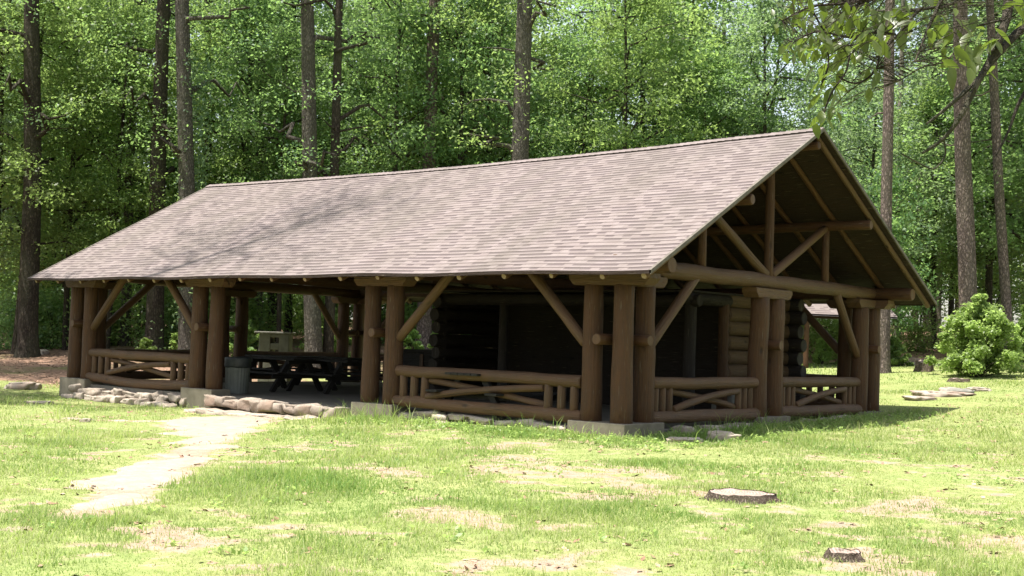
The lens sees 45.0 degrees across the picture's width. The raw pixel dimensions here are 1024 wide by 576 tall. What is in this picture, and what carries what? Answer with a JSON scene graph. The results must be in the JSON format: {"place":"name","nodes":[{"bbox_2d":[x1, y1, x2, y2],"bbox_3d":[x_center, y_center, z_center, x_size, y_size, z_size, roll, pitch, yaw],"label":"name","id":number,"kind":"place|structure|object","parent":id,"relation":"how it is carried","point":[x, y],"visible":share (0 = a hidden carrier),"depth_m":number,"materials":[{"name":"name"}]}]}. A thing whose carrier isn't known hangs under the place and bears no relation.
{"place":"outdoors","nodes":[
{"label":"outdoors","id":0,"kind":"place"},
{"bbox_2d":[0,416,287,532],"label":"path","id":1,"kind":"structure","parent":0,"point":[145,474],"depth_m":14.84,"materials":[{"name":"beige soil"}]},
{"bbox_2d":[0,313,1023,575],"bbox_3d":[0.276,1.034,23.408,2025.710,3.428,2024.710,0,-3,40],"label":"ground","id":2,"kind":"structure","parent":0,"point":[20,367],"depth_m":12.76,"materials":[{"name":"green plant"}]},
{"bbox_2d":[4,382,42,389],"bbox_3d":[-12.252,2.486,30.931,0.905,0.313,0.582,2,-2,0],"label":"rock","id":3,"kind":"object","parent":2,"relation":"on","point":[24,385],"visible":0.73,"depth_m":30.75,"materials":[{"name":"stone"}]},
{"bbox_2d":[0,170,56,312],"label":"young tree","id":4,"kind":"object","parent":2,"relation":"on","point":[10,278],"visible":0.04,"depth_m":52.95,"materials":[{"name":"green plant"}]},
{"bbox_2d":[0,277,61,349],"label":"shrub","id":5,"kind":"object","parent":2,"relation":"on","point":[5,320],"visible":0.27,"depth_m":45.55,"materials":[{"name":"green plant"}]},
{"bbox_2d":[0,265,70,349],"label":"shrub","id":6,"kind":"object","parent":2,"relation":"on","point":[49,313],"visible":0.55,"depth_m":45.17,"materials":[{"name":"green plant"}]},
{"bbox_2d":[0,255,70,335],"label":"shrub","id":7,"kind":"object","parent":2,"relation":"on","point":[9,281],"visible":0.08,"depth_m":52.37,"materials":[{"name":"green plant"}]},
{"bbox_2d":[0,20,87,275],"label":"leafy tree","id":8,"kind":"object","parent":2,"relation":"on","point":[10,209],"visible":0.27,"depth_m":44.65,"materials":[{"name":"green plant"}]},
{"bbox_2d":[1,0,105,252],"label":"leafy tree","id":9,"kind":"object","parent":2,"relation":"on","point":[23,125],"visible":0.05,"depth_m":50.50,"materials":[{"name":"green plant"}]},
{"bbox_2d":[0,0,110,224],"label":"hardwood tree","id":10,"kind":"object","parent":2,"relation":"on","point":[2,106],"visible":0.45,"depth_m":43.21,"materials":[{"name":"green plant"}]},
{"bbox_2d":[0,0,116,357],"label":"hardwood tree","id":11,"kind":"object","parent":2,"relation":"on","point":[27,345],"visible":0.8,"depth_m":41.49,"materials":[{"name":"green plant"}]},
{"bbox_2d":[0,258,120,345],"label":"shrub","id":12,"kind":"object","parent":2,"relation":"on","point":[40,294],"visible":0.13,"depth_m":46.41,"materials":[{"name":"green plant"}]},
{"bbox_2d":[0,0,140,354],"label":"leafy tree","id":13,"kind":"object","parent":2,"relation":"on","point":[47,194],"visible":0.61,"depth_m":42.74,"materials":[{"name":"green plant"}]},
{"bbox_2d":[39,286,145,348],"bbox_3d":[-15.107,1.302,46.247,5.541,3.266,5.321,4,-3,-43],"label":"shrub","id":14,"kind":"object","parent":2,"relation":"on","point":[115,339],"visible":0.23,"depth_m":45.55,"materials":[{"name":"green plant"}]},
{"bbox_2d":[0,0,195,338],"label":"leafy tree","id":15,"kind":"object","parent":2,"relation":"on","point":[73,252],"visible":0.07,"depth_m":50.19,"materials":[{"name":"green plant"}]},
{"bbox_2d":[0,0,197,349],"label":"leafy tree","id":16,"kind":"object","parent":2,"relation":"on","point":[89,167],"visible":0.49,"depth_m":43.90,"materials":[{"name":"green plant"}]},
{"bbox_2d":[13,0,215,347],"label":"leafy tree","id":17,"kind":"object","parent":2,"relation":"on","point":[140,196],"visible":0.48,"depth_m":43.37,"materials":[{"name":"green plant"}]},
{"bbox_2d":[56,0,217,345],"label":"hardwood tree","id":18,"kind":"object","parent":2,"relation":"on","point":[121,330],"visible":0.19,"depth_m":45.99,"materials":[{"name":"green plant"}]},
{"bbox_2d":[19,3,256,337],"bbox_3d":[-14.898,-4.941,52.285,11.860,14.771,11.015,3,-3,-28],"label":"leafy tree","id":19,"kind":"object","parent":2,"relation":"on","point":[172,100],"visible":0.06,"depth_m":51.31,"materials":[{"name":"green plant"}]},
{"bbox_2d":[1,0,285,261],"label":"leafy tree","id":20,"kind":"object","parent":2,"relation":"on","point":[116,146],"visible":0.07,"depth_m":49.87,"materials":[{"name":"green plant"}]},
{"bbox_2d":[41,0,250,364],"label":"hardwood tree","id":21,"kind":"object","parent":2,"relation":"on","point":[183,19],"visible":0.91,"depth_m":40.36,"materials":[{"name":"green plant"}]},
{"bbox_2d":[171,49,215,332],"bbox_3d":[-10.428,-3.180,40.682,1.292,9.427,1.254,2,-2,2],"label":"ivy vine","id":22,"kind":"object","parent":21,"relation":"attached to","point":[200,134],"visible":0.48,"depth_m":40.69,"materials":[{"name":"green plant"}]},
{"bbox_2d":[6,0,289,224],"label":"leafy tree","id":23,"kind":"object","parent":2,"relation":"on","point":[128,82],"visible":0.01,"depth_m":57.28,"materials":[{"name":"green plant"}]},
{"bbox_2d":[72,0,249,348],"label":"hardwood tree","id":24,"kind":"object","parent":2,"relation":"on","point":[155,303],"visible":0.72,"depth_m":42.54,"materials":[{"name":"green plant"}]},
{"bbox_2d":[119,289,230,349],"bbox_3d":[-11.763,1.448,43.661,4.368,3.850,4.556,3,-3,-21],"label":"shrub","id":25,"kind":"object","parent":2,"relation":"on","point":[174,307],"visible":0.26,"depth_m":43.03,"materials":[{"name":"green plant"}]},
{"bbox_2d":[102,0,256,343],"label":"hardwood tree","id":26,"kind":"object","parent":2,"relation":"on","point":[208,107],"visible":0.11,"depth_m":47.24,"materials":[{"name":"green plant"}]},
{"bbox_2d":[108,283,275,346],"bbox_3d":[-11.843,1.013,44.597,6.932,4.255,7.218,3,-3,-29],"label":"shrub","id":27,"kind":"object","parent":2,"relation":"on","point":[144,304],"visible":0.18,"depth_m":44.16,"materials":[{"name":"green plant"}]},
{"bbox_2d":[94,0,344,337],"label":"leafy tree","id":28,"kind":"object","parent":2,"relation":"on","point":[216,44],"visible":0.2,"depth_m":45.37,"materials":[{"name":"green plant"}]},
{"bbox_2d":[113,0,332,341],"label":"leafy tree","id":29,"kind":"object","parent":2,"relation":"on","point":[245,144],"visible":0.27,"depth_m":44.24,"materials":[{"name":"green plant"}]},
{"bbox_2d":[169,282,301,349],"bbox_3d":[-9.739,1.344,45.301,5.541,3.266,5.321,3,-3,-15],"label":"shrub","id":30,"kind":"object","parent":2,"relation":"on","point":[255,316],"visible":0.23,"depth_m":44.99,"materials":[{"name":"green plant"}]},
{"bbox_2d":[229,313,274,356],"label":"leafy bush","id":31,"kind":"object","parent":2,"relation":"on","point":[251,339],"visible":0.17,"depth_m":40.85,"materials":[{"name":"green plant"}]},
{"bbox_2d":[207,281,299,344],"bbox_3d":[-10.416,1.201,46.163,5.568,4.706,5.339,0,-3,31],"label":"shrub","id":32,"kind":"object","parent":2,"relation":"on","point":[264,311],"visible":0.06,"depth_m":45.71,"materials":[{"name":"green plant"}]},
{"bbox_2d":[183,395,349,419],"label":"stone steps","id":33,"kind":"structure","parent":2,"relation":"on","point":[259,407],"depth_m":23.58,"materials":[{"name":"beige stone"}]},
{"bbox_2d":[96,0,438,340],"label":"leafy tree","id":34,"kind":"object","parent":2,"relation":"on","point":[357,90],"visible":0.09,"depth_m":48.34,"materials":[{"name":"green plant"}]},
{"bbox_2d":[254,331,295,380],"bbox_3d":[-6.733,2.168,34.971,1.050,1.862,0.720,2,-2,0],"label":"stone grill","id":35,"kind":"object","parent":2,"relation":"on","point":[267,343],"visible":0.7,"depth_m":34.70,"materials":[{"name":"grey stone"}]},
{"bbox_2d":[168,0,385,177],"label":"leafy tree","id":36,"kind":"object","parent":2,"relation":"on","point":[255,75],"visible":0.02,"depth_m":65.82,"materials":[{"name":"green plant"}]},
{"bbox_2d":[249,3,319,345],"bbox_3d":[-9.694,-9.855,47.264,8.203,25.133,8.503,1,-3,15],"label":"pine tree","id":37,"kind":"object","parent":2,"relation":"on","point":[261,295],"visible":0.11,"depth_m":46.15,"materials":[{"name":"brown plant"}]},
{"bbox_2d":[250,293,324,334],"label":"shrub","id":38,"kind":"object","parent":2,"relation":"on","point":[297,316],"visible":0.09,"depth_m":55.52,"materials":[{"name":"green plant"}]},
{"bbox_2d":[199,0,379,367],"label":"hardwood tree","id":39,"kind":"object","parent":2,"relation":"on","point":[312,313],"visible":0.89,"depth_m":40.38,"materials":[{"name":"green plant"}]},
{"bbox_2d":[202,18,400,351],"bbox_3d":[-8.004,-3.424,43.229,7.299,12.091,7.859,4,-3,-40],"label":"leafy tree","id":40,"kind":"object","parent":2,"relation":"on","point":[294,50],"visible":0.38,"depth_m":43.13,"materials":[{"name":"green plant"}]},
{"bbox_2d":[208,0,432,351],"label":"hardwood tree","id":41,"kind":"object","parent":2,"relation":"on","point":[328,333],"visible":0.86,"depth_m":40.80,"materials":[{"name":"green plant"}]},
{"bbox_2d":[298,307,351,357],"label":"leafy bush","id":42,"kind":"object","parent":2,"relation":"on","point":[301,346],"visible":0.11,"depth_m":41.74,"materials":[{"name":"green plant"}]},
{"bbox_2d":[201,15,459,175],"bbox_3d":[-6.850,-4.367,50.389,10.110,13.559,10.887,2,-2,7],"label":"leafy tree","id":43,"kind":"object","parent":2,"relation":"on","point":[330,42],"visible":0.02,"depth_m":50.05,"materials":[{"name":"green plant"}]},
{"bbox_2d":[256,1,411,174],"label":"leafy tree","id":44,"kind":"object","parent":2,"relation":"on","point":[346,152],"visible":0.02,"depth_m":69.93,"materials":[{"name":"green plant"}]},
{"bbox_2d":[268,293,411,347],"bbox_3d":[-7.008,1.163,46.898,5.853,3.593,6.095,3,-3,-31],"label":"shrub","id":45,"kind":"object","parent":2,"relation":"on","point":[336,306],"visible":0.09,"depth_m":46.74,"materials":[{"name":"green plant"}]},
{"bbox_2d":[240,0,477,173],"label":"leafy tree","id":46,"kind":"object","parent":2,"relation":"on","point":[375,11],"visible":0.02,"depth_m":57.39,"materials":[{"name":"green plant"}]},
{"bbox_2d":[285,0,514,178],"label":"leafy tree","id":47,"kind":"object","parent":2,"relation":"on","point":[388,62],"visible":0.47,"depth_m":43.79,"materials":[{"name":"green plant"}]},
{"bbox_2d":[268,0,532,343],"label":"leafy tree","id":48,"kind":"object","parent":2,"relation":"on","point":[407,105],"visible":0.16,"depth_m":47.33,"materials":[{"name":"green plant"}]},
{"bbox_2d":[364,302,460,345],"bbox_3d":[-3.567,1.401,46.048,4.789,2.940,4.987,2,-2,-10],"label":"shrub","id":49,"kind":"object","parent":2,"relation":"on","point":[408,313],"visible":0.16,"depth_m":45.89,"materials":[{"name":"green plant"}]},
{"bbox_2d":[403,329,424,348],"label":"leafy bush","id":50,"kind":"object","parent":2,"relation":"on","point":[412,334],"visible":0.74,"depth_m":42.92,"materials":[{"name":"green plant"}]},
{"bbox_2d":[410,0,439,349],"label":"pine tree","id":51,"kind":"object","parent":2,"relation":"on","point":[424,327],"visible":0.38,"depth_m":44.64,"materials":[{"name":"brown plant"}]},
{"bbox_2d":[285,0,623,171],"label":"leafy tree","id":52,"kind":"object","parent":2,"relation":"on","point":[474,18],"visible":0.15,"depth_m":46.92,"materials":[{"name":"green plant"}]},
{"bbox_2d":[344,0,580,334],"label":"leafy tree","id":53,"kind":"object","parent":2,"relation":"on","point":[484,120],"visible":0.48,"depth_m":43.93,"materials":[{"name":"green plant"}]},
{"bbox_2d":[360,3,566,162],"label":"leafy tree","id":54,"kind":"object","parent":2,"relation":"on","point":[508,53],"visible":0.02,"depth_m":65.92,"materials":[{"name":"green plant"}]},
{"bbox_2d":[27,127,936,436],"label":"log pavilion","id":55,"kind":"structure","parent":2,"relation":"on","point":[653,289],"depth_m":24.32,"materials":[{"name":"wood"}]},
{"bbox_2d":[224,356,251,393],"bbox_3d":[-5.864,1.853,26.414,0.582,0.784,0.576,0,-3,40],"label":"trash can","id":56,"kind":"object","parent":55,"relation":"on","point":[237,373],"visible":0.98,"depth_m":26.19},
{"bbox_2d":[245,354,322,386],"bbox_3d":[-5.836,2.100,31.198,1.900,0.780,1.620,0,-3,37],"label":"picnic table","id":57,"kind":"object","parent":55,"relation":"on","point":[253,368],"visible":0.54,"depth_m":31.03,"materials":[{"name":"brown wood"}]},
{"bbox_2d":[246,356,332,391],"bbox_3d":[-5.385,2.004,28.595,1.900,0.780,1.620,0,-3,40],"label":"picnic table","id":58,"kind":"object","parent":55,"relation":"on","point":[280,375],"visible":0.77,"depth_m":28.33,"materials":[{"name":"brown wood"}]},
{"bbox_2d":[277,358,382,393],"bbox_3d":[-4.156,2.036,28.393,1.900,0.780,1.620,0,-3,40],"label":"picnic table","id":59,"kind":"object","parent":55,"relation":"on","point":[331,379],"visible":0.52,"depth_m":27.96,"materials":[{"name":"brown wood"}]},
{"bbox_2d":[289,356,381,386],"bbox_3d":[-4.577,2.168,31.797,1.900,0.780,1.620,0,-3,42],"label":"picnic table","id":60,"kind":"object","parent":55,"relation":"on","point":[331,368],"visible":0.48,"depth_m":31.71,"materials":[{"name":"brown wood"}]},
{"bbox_2d":[403,349,434,392],"bbox_3d":[-1.965,1.995,29.483,1.600,1.040,0.600,0,-3,40],"label":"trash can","id":61,"kind":"object","parent":55,"relation":"on","point":[418,357],"visible":0.2,"depth_m":29.43,"materials":[{"name":"grey wood"}]},
{"bbox_2d":[425,372,566,419],"bbox_3d":[-0.263,1.870,21.481,1.620,0.780,1.900,0,-3,40],"label":"picnic table","id":62,"kind":"object","parent":55,"relation":"on","point":[493,399],"visible":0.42,"depth_m":20.95,"materials":[{"name":"brown wood"}]},
{"bbox_2d":[394,0,602,160],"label":"hardwood tree","id":63,"kind":"object","parent":2,"relation":"on","point":[519,112],"visible":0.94,"depth_m":40.13,"materials":[{"name":"green plant"}]},
{"bbox_2d":[0,339,1023,575],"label":"fallen leaves","id":64,"kind":"object","parent":2,"relation":"on","point":[476,524],"visible":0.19,"depth_m":14.77,"materials":[{"name":"brown plant"}]},
{"bbox_2d":[472,28,664,161],"bbox_3d":[2.460,-3.400,44.952,7.932,12.203,7.366,3,-3,-17],"label":"leafy tree","id":65,"kind":"object","parent":2,"relation":"on","point":[570,48],"visible":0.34,"depth_m":44.80,"materials":[{"name":"green plant"}]},
{"bbox_2d":[451,14,696,163],"bbox_3d":[2.703,-4.252,50.680,10.306,13.821,11.097,0,-3,41],"label":"leafy tree","id":66,"kind":"object","parent":2,"relation":"on","point":[566,28],"visible":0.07,"depth_m":50.19,"materials":[{"name":"green plant"}]},
{"bbox_2d":[500,0,717,159],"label":"leafy tree","id":67,"kind":"object","parent":2,"relation":"on","point":[581,15],"visible":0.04,"depth_m":53.73,"materials":[{"name":"green plant"}]},
{"bbox_2d":[538,0,730,153],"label":"leafy tree","id":68,"kind":"object","parent":2,"relation":"on","point":[607,27],"visible":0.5,"depth_m":42.90,"materials":[{"name":"green plant"}]},
{"bbox_2d":[494,0,807,152],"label":"leafy tree","id":69,"kind":"object","parent":2,"relation":"on","point":[578,5],"visible":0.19,"depth_m":47.23,"materials":[{"name":"green plant"}]},
{"bbox_2d":[504,0,814,151],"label":"leafy tree","id":70,"kind":"object","parent":2,"relation":"on","point":[711,43],"visible":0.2,"depth_m":47.26,"materials":[{"name":"green plant"}]},
{"bbox_2d":[627,42,799,142],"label":"leafy tree","id":71,"kind":"object","parent":2,"relation":"on","point":[730,98],"depth_m":50.79,"materials":[{"name":"green plant"}]},
{"bbox_2d":[635,40,807,146],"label":"leafy tree","id":72,"kind":"object","parent":2,"relation":"on","point":[706,106],"visible":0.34,"depth_m":44.14,"materials":[{"name":"green plant"}]},
{"bbox_2d":[706,430,741,440],"bbox_3d":[3.163,2.264,18.639,0.571,0.232,0.366,2,-2,0],"label":"rock","id":73,"kind":"object","parent":2,"relation":"on","point":[723,434],"visible":0.48,"depth_m":18.50,"materials":[{"name":"stone"}]},
{"bbox_2d":[699,488,781,504],"bbox_3d":[2.343,2.140,12.767,0.802,0.092,0.883,0,-3,40],"label":"tree stump","id":74,"kind":"object","parent":2,"relation":"on","point":[738,496],"visible":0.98,"depth_m":12.59,"materials":[{"name":"brown wood"}]},
{"bbox_2d":[637,1,926,241],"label":"leafy tree","id":75,"kind":"object","parent":2,"relation":"on","point":[817,110],"visible":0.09,"depth_m":48.49,"materials":[{"name":"green plant"}]},
{"bbox_2d":[693,0,882,193],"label":"leafy tree","id":76,"kind":"object","parent":2,"relation":"on","point":[765,25],"visible":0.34,"depth_m":44.24,"materials":[{"name":"green plant"}]},
{"bbox_2d":[811,338,836,364],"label":"leafy bush","id":77,"kind":"object","parent":2,"relation":"on","point":[821,345],"visible":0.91,"depth_m":42.87,"materials":[{"name":"green plant"}]},
{"bbox_2d":[822,547,865,562],"bbox_3d":[2.602,2.082,9.670,0.378,0.101,0.388,0,-3,40],"label":"tree stump","id":78,"kind":"object","parent":2,"relation":"on","point":[848,555],"visible":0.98,"depth_m":9.59,"materials":[{"name":"brown wood"}]},
{"bbox_2d":[801,318,892,360],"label":"shrub","id":79,"kind":"object","parent":2,"relation":"on","point":[829,330],"visible":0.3,"depth_m":45.75,"materials":[{"name":"green plant"}]},
{"bbox_2d":[803,304,896,367],"bbox_3d":[10.917,1.483,42.514,3.400,2.752,3.200,2,-2,-9],"label":"shelter","id":80,"kind":"object","parent":2,"relation":"on","point":[822,311],"visible":0.15,"depth_m":40.99,"materials":[{"name":"brown wood"}]},
{"bbox_2d":[771,63,956,312],"bbox_3d":[13.918,-2.825,48.800,8.320,11.612,8.149,2,-2,4],"label":"leafy tree","id":81,"kind":"object","parent":2,"relation":"on","point":[875,146],"visible":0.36,"depth_m":48.03,"materials":[{"name":"green plant"}]},
{"bbox_2d":[781,0,954,240],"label":"leafy tree","id":82,"kind":"object","parent":2,"relation":"on","point":[872,65],"visible":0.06,"depth_m":64.34,"materials":[{"name":"green plant"}]},
{"bbox_2d":[827,112,929,250],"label":"leafy tree","id":83,"kind":"object","parent":2,"relation":"on","point":[860,171],"visible":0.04,"depth_m":58.84,"materials":[{"name":"green plant"}]},
{"bbox_2d":[868,0,894,373],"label":"pine tree","id":84,"kind":"object","parent":2,"relation":"on","point":[887,172],"visible":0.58,"depth_m":38.03,"materials":[{"name":"brown plant"}]},
{"bbox_2d":[801,0,968,339],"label":"pine tree","id":85,"kind":"object","parent":2,"relation":"on","point":[902,2],"visible":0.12,"depth_m":52.38,"materials":[{"name":"brown plant"}]},
{"bbox_2d":[836,152,948,345],"bbox_3d":[12.983,-1.061,43.035,4.381,7.810,4.859,0,-3,36],"label":"young tree","id":86,"kind":"object","parent":2,"relation":"on","point":[896,229],"visible":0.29,"depth_m":42.65,"materials":[{"name":"green plant"}]},
{"bbox_2d":[771,0,1023,169],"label":"overhanging tree","id":87,"kind":"object","parent":2,"relation":"on","point":[834,24],"visible":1,"depth_m":3.58,"materials":[{"name":"green plant"}]},
{"bbox_2d":[890,336,914,365],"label":"leafy bush","id":88,"kind":"object","parent":2,"relation":"on","point":[898,349],"visible":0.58,"depth_m":41.75,"materials":[{"name":"green plant"}]},
{"bbox_2d":[879,199,950,336],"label":"young tree","id":89,"kind":"object","parent":2,"relation":"on","point":[924,308],"visible":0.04,"depth_m":53.64,"materials":[{"name":"green plant"}]},
{"bbox_2d":[841,0,1001,330],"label":"pine tree","id":90,"kind":"object","parent":2,"relation":"on","point":[929,316],"visible":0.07,"depth_m":58.24,"materials":[{"name":"brown plant"}]},
{"bbox_2d":[891,309,954,354],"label":"shrub","id":91,"kind":"object","parent":2,"relation":"on","point":[920,331],"visible":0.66,"depth_m":50.20,"materials":[{"name":"green plant"}]},
{"bbox_2d":[836,0,1023,262],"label":"leafy tree","id":92,"kind":"object","parent":2,"relation":"on","point":[909,58],"visible":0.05,"depth_m":59.30,"materials":[{"name":"green plant"}]},
{"bbox_2d":[841,0,1023,304],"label":"leafy tree","id":93,"kind":"object","parent":2,"relation":"on","point":[988,276],"visible":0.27,"depth_m":49.24,"materials":[{"name":"green plant"}]},
{"bbox_2d":[861,0,1004,332],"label":"pine tree","id":94,"kind":"object","parent":2,"relation":"on","point":[938,315],"visible":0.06,"depth_m":57.05,"materials":[{"name":"brown plant"}]},
{"bbox_2d":[846,39,1022,318],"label":"leafy tree","id":95,"kind":"object","parent":2,"relation":"on","point":[951,304],"visible":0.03,"depth_m":66.04,"materials":[{"name":"green plant"}]},
{"bbox_2d":[849,59,1023,298],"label":"leafy tree","id":96,"kind":"object","parent":2,"relation":"on","point":[977,257],"visible":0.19,"depth_m":51.47,"materials":[{"name":"green plant"}]},
{"bbox_2d":[855,75,1023,348],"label":"leafy tree","id":97,"kind":"object","parent":2,"relation":"on","point":[930,96],"visible":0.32,"depth_m":51.16,"materials":[{"name":"green plant"}]},
{"bbox_2d":[909,390,976,396],"bbox_3d":[10.233,2.550,29.357,1.418,0.223,1.014,2,-2,0],"label":"rock","id":98,"kind":"object","parent":2,"relation":"on","point":[936,393],"visible":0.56,"depth_m":28.99,"materials":[{"name":"stone"}]},
{"bbox_2d":[893,8,1023,254],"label":"leafy tree","id":99,"kind":"object","parent":2,"relation":"on","point":[1009,31],"visible":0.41,"depth_m":45.86,"materials":[{"name":"green plant"}]},
{"bbox_2d":[907,0,1023,285],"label":"leafy tree","id":100,"kind":"object","parent":2,"relation":"on","point":[990,190],"visible":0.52,"depth_m":46.25,"materials":[{"name":"green plant"}]},
{"bbox_2d":[940,0,1001,307],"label":"pine tree","id":101,"kind":"object","parent":2,"relation":"on","point":[967,273],"visible":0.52,"depth_m":41.05,"materials":[{"name":"brown plant"}]},
{"bbox_2d":[923,293,1023,376],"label":"leafy bush","id":102,"kind":"object","parent":2,"relation":"on","point":[983,328],"visible":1,"depth_m":35.57,"materials":[{"name":"green plant"}]},
{"bbox_2d":[938,189,1023,323],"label":"young tree","id":103,"kind":"object","parent":2,"relation":"on","point":[997,300],"visible":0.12,"depth_m":53.34,"materials":[{"name":"green plant"}]},
{"bbox_2d":[976,0,1013,347],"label":"pine tree","id":104,"kind":"object","parent":2,"relation":"on","point":[1003,258],"visible":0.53,"depth_m":41.59,"materials":[{"name":"brown plant"}]},
{"bbox_2d":[5,0,1023,326],"label":"sky","id":105,"kind":"structure","parent":0,"point":[1015,316],"materials":[{"name":"white"}]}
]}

